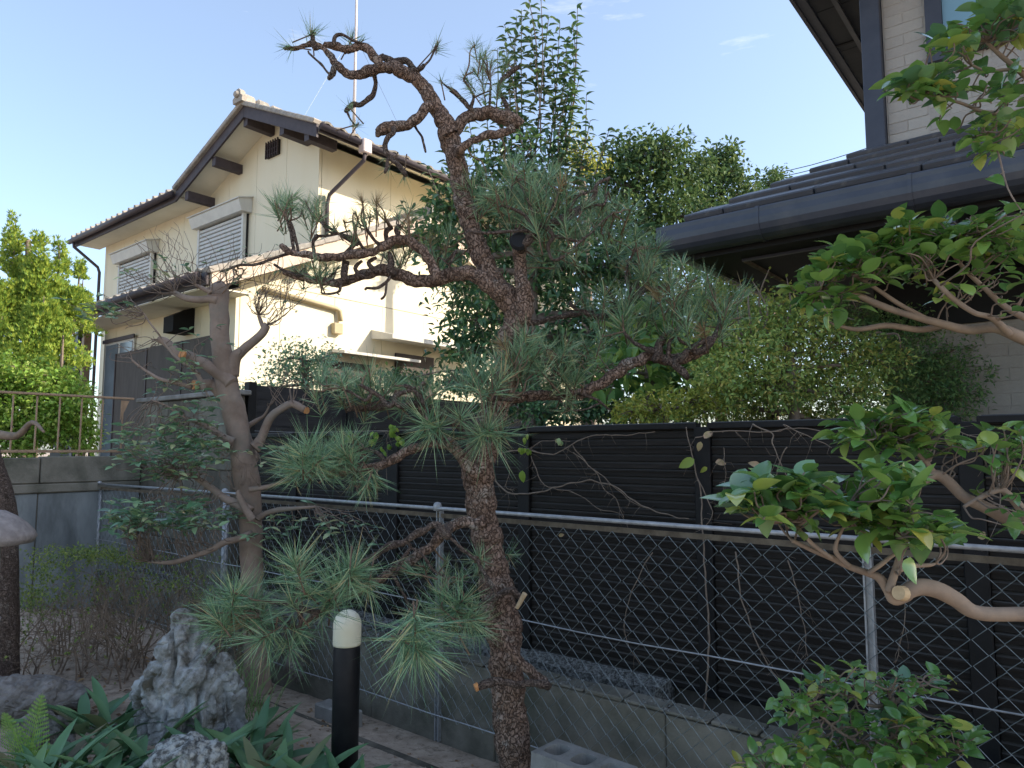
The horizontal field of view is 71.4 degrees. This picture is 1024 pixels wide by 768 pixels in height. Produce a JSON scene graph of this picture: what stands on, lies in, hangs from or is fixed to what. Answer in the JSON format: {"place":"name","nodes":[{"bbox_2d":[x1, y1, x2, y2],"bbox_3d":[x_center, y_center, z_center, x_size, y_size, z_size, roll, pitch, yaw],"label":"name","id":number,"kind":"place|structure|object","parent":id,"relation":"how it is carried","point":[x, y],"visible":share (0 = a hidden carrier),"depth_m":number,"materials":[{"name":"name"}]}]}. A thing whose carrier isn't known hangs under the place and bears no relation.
{"place":"outdoors","nodes":[
{"label":"outdoors","id":0,"kind":"place"},
{"bbox_2d":[2,453,94,457],"bbox_3d":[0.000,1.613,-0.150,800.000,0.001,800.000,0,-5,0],"label":"ground","id":1,"kind":"structure","parent":0,"point":[47,454],"depth_m":260.35,"materials":[{"name":"soil"}]},
{"bbox_2d":[0,607,499,767],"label":"garden ground","id":2,"kind":"structure","parent":0,"point":[379,757],"depth_m":4.12,"materials":[{"name":"soil"}]},
{"bbox_2d":[0,510,37,618],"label":"stone lantern","id":3,"kind":"object","parent":2,"relation":"on","point":[15,529],"visible":1,"depth_m":3.41,"materials":[{"name":"stone"}]},
{"bbox_2d":[0,420,44,675],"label":"tree trunk","id":4,"kind":"object","parent":2,"relation":"on","point":[9,601],"visible":0.76,"depth_m":4.17,"materials":[{"name":"brown wood"}]},
{"bbox_2d":[0,693,49,767],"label":"fern","id":5,"kind":"object","parent":2,"relation":"on","point":[31,743],"visible":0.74,"depth_m":3.12,"materials":[{"name":"green plant"}]},
{"bbox_2d":[6,711,76,750],"bbox_3d":[-2.265,1.723,3.464,0.348,0.251,0.234,0,-5,0],"label":"rock","id":6,"kind":"object","parent":2,"relation":"on","point":[54,727],"visible":0.3,"depth_m":3.42,"materials":[{"name":"grey stone"}]},
{"bbox_2d":[0,673,90,721],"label":"rock","id":7,"kind":"object","parent":2,"relation":"on","point":[19,693],"visible":0.71,"depth_m":3.69,"materials":[{"name":"grey stone"}]},
{"bbox_2d":[0,209,108,457],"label":"broadleaf tree","id":8,"kind":"object","parent":2,"relation":"on","point":[35,319],"visible":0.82,"depth_m":8.44,"materials":[{"name":"green plant"}]},
{"bbox_2d":[14,730,94,767],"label":"ground orchid","id":9,"kind":"object","parent":2,"relation":"on","point":[69,746],"visible":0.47,"depth_m":3.10,"materials":[{"name":"green plant"}]},
{"bbox_2d":[0,349,111,457],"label":"bush","id":10,"kind":"object","parent":2,"relation":"on","point":[48,411],"visible":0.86,"depth_m":7.41,"materials":[{"name":"green plant"}]},
{"bbox_2d":[4,745,109,767],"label":"ground orchid","id":11,"kind":"object","parent":2,"relation":"on","point":[102,754],"visible":0.69,"depth_m":3.00,"materials":[{"name":"green plant"}]},
{"bbox_2d":[0,721,138,767],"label":"ground orchid","id":12,"kind":"object","parent":2,"relation":"on","point":[73,751],"visible":0.47,"depth_m":3.09,"materials":[{"name":"green plant"}]},
{"bbox_2d":[29,729,109,767],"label":"ground orchid","id":13,"kind":"object","parent":2,"relation":"on","point":[40,755],"visible":0.89,"depth_m":2.89,"materials":[{"name":"green plant"}]},
{"bbox_2d":[0,692,141,741],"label":"ground orchid","id":14,"kind":"object","parent":2,"relation":"on","point":[84,704],"visible":0.56,"depth_m":3.62,"materials":[{"name":"green plant"}]},
{"bbox_2d":[3,456,140,608],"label":"concrete wall","id":15,"kind":"structure","parent":2,"relation":"on","point":[56,497],"depth_m":6.70,"materials":[{"name":"grey concrete"}]},
{"bbox_2d":[0,391,133,452],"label":"metal railing","id":16,"kind":"object","parent":15,"relation":"on","point":[124,404],"visible":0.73,"depth_m":6.78,"materials":[{"name":"brown metal"}]},
{"bbox_2d":[1,725,154,767],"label":"ground orchid","id":17,"kind":"object","parent":2,"relation":"on","point":[114,743],"visible":0.42,"depth_m":3.12,"materials":[{"name":"green plant"}]},
{"bbox_2d":[44,717,122,767],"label":"ground orchid","id":18,"kind":"object","parent":2,"relation":"on","point":[56,748],"visible":0.71,"depth_m":3.04,"materials":[{"name":"green plant"}]},
{"bbox_2d":[47,733,147,767],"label":"ground orchid","id":19,"kind":"object","parent":2,"relation":"on","point":[99,748],"visible":0.3,"depth_m":3.12,"materials":[{"name":"green plant"}]},
{"bbox_2d":[20,751,182,767],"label":"ground orchid","id":20,"kind":"object","parent":2,"relation":"on","point":[115,761],"visible":0.68,"depth_m":2.79,"materials":[{"name":"green plant"}]},
{"bbox_2d":[41,676,164,735],"bbox_3d":[-1.950,1.616,3.527,0.745,0.262,0.675,-2,-6,18],"label":"ground orchid","id":21,"kind":"object","parent":2,"relation":"on","point":[98,696],"visible":0.56,"depth_m":3.50,"materials":[{"name":"green plant"}]},
{"bbox_2d":[4,540,281,688],"bbox_3d":[-2.553,1.466,4.660,2.251,0.972,1.486,0,-5,0],"label":"azalea bush","id":22,"kind":"object","parent":2,"relation":"on","point":[106,624],"visible":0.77,"depth_m":4.54,"materials":[{"name":"green plant"}]},
{"bbox_2d":[89,699,209,767],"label":"ground orchid","id":23,"kind":"object","parent":2,"relation":"on","point":[112,735],"visible":0.4,"depth_m":3.40,"materials":[{"name":"green plant"}]},
{"bbox_2d":[105,724,251,765],"bbox_3d":[-1.472,1.609,3.074,0.703,0.256,0.630,4,-7,-39],"label":"ground orchid","id":24,"kind":"object","parent":2,"relation":"on","point":[137,749],"visible":0.27,"depth_m":3.10,"materials":[{"name":"green plant"}]},
{"bbox_2d":[139,731,230,767],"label":"rock","id":25,"kind":"object","parent":2,"relation":"on","point":[196,749],"visible":1,"depth_m":2.92,"materials":[{"name":"grey stone"}]},
{"bbox_2d":[129,608,249,745],"bbox_3d":[-1.653,1.584,3.618,0.614,0.876,0.370,0,-5,0],"label":"rock","id":26,"kind":"object","parent":2,"relation":"on","point":[172,686],"visible":0.67,"depth_m":3.56,"materials":[{"name":"grey stone"}]},
{"bbox_2d":[135,389,250,584],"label":"concrete wall","id":27,"kind":"structure","parent":2,"relation":"on","point":[170,400],"depth_m":6.61,"materials":[{"name":"grey concrete"}]},
{"bbox_2d":[50,222,385,696],"bbox_3d":[-1.750,0.415,4.322,2.007,2.971,0.842,0,-5,0],"label":"evergreen tree","id":28,"kind":"object","parent":2,"relation":"on","point":[243,448],"visible":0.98,"depth_m":4.36,"materials":[{"name":"green plant"}]},
{"bbox_2d":[158,717,277,767],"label":"ground orchid","id":29,"kind":"object","parent":2,"relation":"on","point":[197,725],"visible":0.3,"depth_m":3.41,"materials":[{"name":"green plant"}]},
{"bbox_2d":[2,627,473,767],"bbox_3d":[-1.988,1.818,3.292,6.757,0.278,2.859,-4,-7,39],"label":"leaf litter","id":30,"kind":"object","parent":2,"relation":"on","point":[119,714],"visible":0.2,"depth_m":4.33,"materials":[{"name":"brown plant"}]},
{"bbox_2d":[184,702,302,738],"bbox_3d":[-1.378,1.695,3.600,0.590,0.227,0.564,4,-6,-35],"label":"ground orchid","id":31,"kind":"object","parent":2,"relation":"on","point":[272,712],"visible":0.27,"depth_m":3.61,"materials":[{"name":"green plant"}]},
{"bbox_2d":[199,727,290,767],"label":"ground orchid","id":32,"kind":"object","parent":2,"relation":"on","point":[259,747],"visible":0.23,"depth_m":3.30,"materials":[{"name":"green plant"}]},
{"bbox_2d":[223,644,297,727],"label":"grass","id":33,"kind":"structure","parent":2,"relation":"on","point":[258,695],"depth_m":3.95,"materials":[{"name":"green plant"}]},
{"bbox_2d":[205,695,329,767],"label":"ground orchid","id":34,"kind":"object","parent":2,"relation":"on","point":[260,719],"visible":0.44,"depth_m":3.46,"materials":[{"name":"green plant"}]},
{"bbox_2d":[230,734,340,767],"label":"ground orchid","id":35,"kind":"object","parent":2,"relation":"on","point":[249,755],"visible":0.86,"depth_m":3.18,"materials":[{"name":"green plant"}]},
{"bbox_2d":[264,752,316,767],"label":"ground orchid","id":36,"kind":"object","parent":2,"relation":"on","point":[274,762],"visible":1,"depth_m":3.00,"materials":[{"name":"green plant"}]},
{"bbox_2d":[282,645,304,683],"bbox_3d":[-1.373,1.907,4.848,0.392,0.310,0.239,0,-5,0],"label":"rock","id":37,"kind":"object","parent":2,"relation":"on","point":[299,678],"visible":0.3,"depth_m":4.76,"materials":[{"name":"grey stone"}]},
{"bbox_2d":[236,719,367,767],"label":"ground orchid","id":38,"kind":"object","parent":2,"relation":"on","point":[287,733],"visible":0.47,"depth_m":3.27,"materials":[{"name":"green plant"}]},
{"bbox_2d":[243,754,364,767],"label":"ground orchid","id":39,"kind":"object","parent":2,"relation":"on","point":[355,764],"visible":1,"depth_m":3.05,"materials":[{"name":"green plant"}]},
{"bbox_2d":[273,743,391,767],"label":"ground orchid","id":40,"kind":"object","parent":2,"relation":"on","point":[289,762],"visible":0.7,"depth_m":3.13,"materials":[{"name":"green plant"}]},
{"bbox_2d":[315,699,361,727],"bbox_3d":[-1.024,1.983,4.192,0.320,0.165,0.110,-4,-7,39],"label":"concrete block","id":41,"kind":"object","parent":2,"relation":"on","point":[323,709],"depth_m":4.20,"materials":[{"name":"grey concrete"}]},
{"bbox_2d":[324,744,364,767],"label":"ground orchid","id":42,"kind":"object","parent":2,"relation":"on","point":[332,762],"visible":0.69,"depth_m":3.18,"materials":[{"name":"green plant"}]},
{"bbox_2d":[331,609,361,767],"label":"bollard lamp","id":43,"kind":"object","parent":2,"relation":"on","point":[345,696],"visible":0.86,"depth_m":3.29,"materials":[{"name":"black metal"}]},
{"bbox_2d":[270,701,438,767],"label":"edging strip","id":44,"kind":"object","parent":2,"relation":"on","point":[396,753],"visible":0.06,"depth_m":3.77,"materials":[{"name":"concrete"}]},
{"bbox_2d":[129,566,674,705],"bbox_3d":[0.263,1.742,3.834,10.600,0.440,0.365,-4,-7,39],"label":"gravel shelf","id":45,"kind":"object","parent":2,"relation":"on","point":[668,688],"visible":0.12,"depth_m":3.81,"materials":[{"name":"grey gravel"}]},
{"bbox_2d":[238,414,1023,765],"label":"slat fence","id":46,"kind":"object","parent":45,"relation":"on","point":[652,474],"visible":0.55,"depth_m":3.60,"materials":[{"name":"black metal"}]},
{"bbox_2d":[347,424,404,494],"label":"dry vine","id":47,"kind":"object","parent":46,"relation":"attached to","point":[391,433],"visible":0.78,"depth_m":5.00,"materials":[{"name":"green plant"}]},
{"bbox_2d":[493,431,688,526],"bbox_3d":[0.383,0.545,3.985,1.305,0.545,0.139,-4,-7,38],"label":"dry vine","id":48,"kind":"object","parent":46,"relation":"attached to","point":[522,476],"visible":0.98,"depth_m":4.06,"materials":[{"name":"brown plant"}]},
{"bbox_2d":[679,424,832,708],"bbox_3d":[1.160,0.891,3.295,0.781,1.418,0.120,-5,-7,40],"label":"dry vine","id":49,"kind":"object","parent":46,"relation":"attached to","point":[687,462],"visible":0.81,"depth_m":3.46,"materials":[{"name":"brown plant"}]},
{"bbox_2d":[559,448,1019,701],"bbox_3d":[1.093,0.883,3.335,2.143,1.165,0.123,-4,-7,39],"label":"dry vine","id":50,"kind":"object","parent":46,"relation":"attached to","point":[964,540],"visible":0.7,"depth_m":3.22,"materials":[{"name":"brown plant"}]},
{"bbox_2d":[944,425,1003,475],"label":"dry vine","id":51,"kind":"object","parent":46,"relation":"attached to","point":[978,438],"visible":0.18,"depth_m":2.79,"materials":[{"name":"brown plant"}]},
{"bbox_2d":[166,7,758,767],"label":"pine tree","id":52,"kind":"object","parent":2,"relation":"on","point":[500,617],"visible":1,"depth_m":3.25,"materials":[{"name":"green plant"}]},
{"bbox_2d":[98,568,931,767],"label":"concrete wall","id":53,"kind":"structure","parent":2,"relation":"on","point":[472,740],"depth_m":3.58,"materials":[{"name":"grey concrete"}]},
{"bbox_2d":[91,481,1023,767],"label":"chain link fence","id":54,"kind":"object","parent":2,"relation":"on","point":[871,625],"visible":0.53,"depth_m":3.25,"materials":[{"name":"metal"}]},
{"bbox_2d":[531,739,637,767],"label":"concrete block","id":55,"kind":"object","parent":2,"relation":"on","point":[557,753],"depth_m":2.92,"materials":[{"name":"grey concrete"}]},
{"bbox_2d":[725,659,990,767],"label":"camellia tree","id":56,"kind":"object","parent":2,"relation":"on","point":[898,750],"visible":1,"depth_m":1.98,"materials":[{"name":"green plant"}]},
{"bbox_2d":[701,394,1023,621],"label":"camellia tree","id":57,"kind":"object","parent":2,"relation":"on","point":[889,507],"visible":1,"depth_m":1.57,"materials":[{"name":"green plant"}]},
{"bbox_2d":[775,0,1023,345],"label":"camellia tree","id":58,"kind":"object","parent":2,"relation":"on","point":[979,242],"visible":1,"depth_m":1.92,"materials":[{"name":"green plant"}]},
{"bbox_2d":[0,0,883,449],"label":"sky","id":59,"kind":"structure","parent":0,"point":[105,104],"materials":[{"name":"blue"}]},
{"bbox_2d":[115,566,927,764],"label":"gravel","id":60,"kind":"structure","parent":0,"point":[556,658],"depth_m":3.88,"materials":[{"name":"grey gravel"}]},
{"bbox_2d":[755,148,865,177],"bbox_3d":[13.012,-9.780,31.037,0.036,0.914,9.734,4,-6,-35],"label":"power line","id":61,"kind":"object","parent":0,"point":[820,162],"visible":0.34,"depth_m":30.59,"materials":[{"name":"grey"}]},
{"bbox_2d":[675,687,1023,767],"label":"raised plot","id":62,"kind":"object","parent":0,"point":[735,707],"depth_m":3.39,"materials":[{"name":"concrete"}]},
{"bbox_2d":[50,330,91,455],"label":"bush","id":63,"kind":"object","parent":62,"relation":"on","point":[85,340],"visible":0.09,"depth_m":11.56,"materials":[{"name":"green plant"}]},
{"bbox_2d":[238,334,373,391],"bbox_3d":[-2.120,0.573,7.187,1.373,2.188,0.952,2,-6,-23],"label":"bush","id":64,"kind":"object","parent":62,"relation":"on","point":[305,362],"visible":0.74,"depth_m":7.19,"materials":[{"name":"green plant"}]},
{"bbox_2d":[67,88,606,455],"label":"house","id":65,"kind":"structure","parent":62,"relation":"on","point":[214,195],"depth_m":11.63,"materials":[{"name":"beige paint"}]},
{"bbox_2d":[100,344,117,455],"bbox_3d":[-6.503,0.283,11.497,0.450,1.840,0.009,-4,-7,39],"label":"window pane","id":66,"kind":"structure","parent":65,"relation":"in","point":[109,364],"depth_m":11.52,"materials":[{"name":"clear glass"}]},
{"bbox_2d":[99,335,135,455],"bbox_3d":[-6.293,0.260,11.353,1.080,1.980,0.028,-4,-7,39],"label":"window frame","id":67,"kind":"structure","parent":65,"relation":"in","point":[132,339],"depth_m":11.43,"materials":[{"name":"paint"}]},
{"bbox_2d":[120,341,131,352],"bbox_3d":[-6.102,0.253,11.176,0.440,1.840,0.005,-4,-7,39],"label":"window pane","id":68,"kind":"structure","parent":65,"relation":"in","point":[125,345],"depth_m":11.25,"materials":[{"name":"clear glass"}]},
{"bbox_2d":[122,253,155,291],"bbox_3d":[-8.021,-2.042,15.225,1.550,1.280,0.055,-4,-7,39],"label":"window","id":69,"kind":"structure","parent":65,"relation":"in","point":[154,271],"depth_m":14.79,"materials":[{"name":"black metal"}]},
{"bbox_2d":[202,213,248,288],"bbox_3d":[-5.293,-2.291,13.030,1.570,1.370,0.055,-4,-7,39],"label":"window","id":70,"kind":"structure","parent":65,"relation":"in","point":[247,217],"depth_m":12.59,"materials":[{"name":"black metal"}]},
{"bbox_2d":[323,360,371,393],"bbox_3d":[-2.445,0.778,10.555,0.040,2.200,0.850,-4,-7,39],"label":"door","id":71,"kind":"structure","parent":65,"relation":"in","point":[342,363],"depth_m":10.61,"materials":[{"name":"grey"}]},
{"bbox_2d":[306,0,396,132],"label":"antenna mast","id":72,"kind":"object","parent":65,"relation":"attached to","point":[355,60],"visible":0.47,"depth_m":12.87,"materials":[{"name":"grey metal"}]},
{"bbox_2d":[394,353,433,391],"bbox_3d":[-1.600,0.104,11.675,0.030,1.150,0.850,-4,-7,39],"label":"window frame","id":73,"kind":"structure","parent":65,"relation":"in","point":[396,354],"depth_m":11.67,"materials":[{"name":"metal"}]},
{"bbox_2d":[398,356,431,396],"bbox_3d":[-1.585,0.103,11.663,0.005,1.050,0.750,-4,-7,39],"label":"window pane","id":74,"kind":"structure","parent":65,"relation":"in","point":[428,363],"depth_m":11.71,"materials":[{"name":"grey glass"}]},
{"bbox_2d":[244,382,545,433],"bbox_3d":[-0.957,0.768,8.060,0.122,1.260,4.480,-4,-7,39],"label":"slat fence","id":75,"kind":"object","parent":62,"relation":"on","point":[258,399],"visible":0.09,"depth_m":6.97,"materials":[{"name":"metal"}]},
{"bbox_2d":[365,361,672,427],"bbox_3d":[-0.248,0.652,6.953,3.715,1.991,1.657,-3,-6,32],"label":"bush","id":76,"kind":"object","parent":62,"relation":"on","point":[531,414],"visible":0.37,"depth_m":6.17,"materials":[{"name":"green plant"}]},
{"bbox_2d":[395,0,727,430],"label":"evergreen tree","id":77,"kind":"object","parent":62,"relation":"on","point":[594,267],"visible":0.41,"depth_m":7.55,"materials":[{"name":"green plant"}]},
{"bbox_2d":[557,122,612,424],"bbox_3d":[1.069,-1.085,11.175,0.881,6.125,0.797,-5,-7,43],"label":"broadleaf tree","id":78,"kind":"object","parent":62,"relation":"on","point":[594,161],"visible":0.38,"depth_m":11.28,"materials":[{"name":"green plant"}]},
{"bbox_2d":[565,122,730,420],"bbox_3d":[2.738,-1.476,14.247,3.468,7.974,2.509,2,-6,-20],"label":"broadleaf tree","id":79,"kind":"object","parent":62,"relation":"on","point":[660,160],"visible":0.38,"depth_m":14.18,"materials":[{"name":"green plant"}]},
{"bbox_2d":[587,297,730,423],"bbox_3d":[1.224,0.365,5.878,1.353,2.260,1.136,0,-5,0],"label":"broadleaf tree","id":80,"kind":"object","parent":62,"relation":"on","point":[650,372],"visible":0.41,"depth_m":5.82,"materials":[{"name":"green plant"}]},
{"bbox_2d":[604,379,730,423],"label":"bush","id":81,"kind":"object","parent":62,"relation":"on","point":[640,407],"visible":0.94,"depth_m":4.58,"materials":[{"name":"green plant"}]},
{"bbox_2d":[673,134,788,419],"bbox_3d":[4.910,-1.457,15.838,3.190,8.231,2.094,0,-5,0],"label":"broadleaf tree","id":82,"kind":"object","parent":62,"relation":"on","point":[736,175],"visible":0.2,"depth_m":15.67,"materials":[{"name":"green plant"}]},
{"bbox_2d":[739,163,793,418],"bbox_3d":[6.564,-1.516,18.098,1.909,8.766,1.097,3,-6,-29],"label":"broadleaf tree","id":83,"kind":"object","parent":62,"relation":"on","point":[776,175],"visible":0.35,"depth_m":18.43,"materials":[{"name":"green plant"}]},
{"bbox_2d":[637,266,926,426],"bbox_3d":[1.963,0.300,5.297,2.014,2.584,1.908,0,-5,0],"label":"bush","id":84,"kind":"object","parent":62,"relation":"on","point":[791,382],"visible":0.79,"depth_m":4.85,"materials":[{"name":"green plant"}]},
{"bbox_2d":[656,0,1023,421],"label":"house","id":85,"kind":"structure","parent":62,"relation":"on","point":[782,228],"depth_m":5.44,"materials":[{"name":"stone"}]},
{"bbox_2d":[924,0,942,49],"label":"window frame","id":86,"kind":"structure","parent":85,"relation":"in","point":[932,8],"depth_m":5.92,"materials":[{"name":"grey metal"}]},
{"bbox_2d":[941,0,975,37],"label":"window pane","id":87,"kind":"structure","parent":85,"relation":"in","point":[949,7],"depth_m":5.85,"materials":[{"name":"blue glass"}]},
{"bbox_2d":[927,28,1017,63],"bbox_3d":[4.108,-2.761,5.422,1.650,0.100,0.055,-4,-7,39],"label":"window frame","id":88,"kind":"structure","parent":85,"relation":"in","point":[936,58],"depth_m":5.87,"materials":[{"name":"grey metal"}]},
{"bbox_2d":[808,294,1009,421],"bbox_3d":[3.131,0.420,5.659,1.543,2.412,1.163,2,-6,-19],"label":"bush","id":89,"kind":"object","parent":62,"relation":"on","point":[919,394],"visible":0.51,"depth_m":5.45,"materials":[{"name":"green plant"}]}
]}

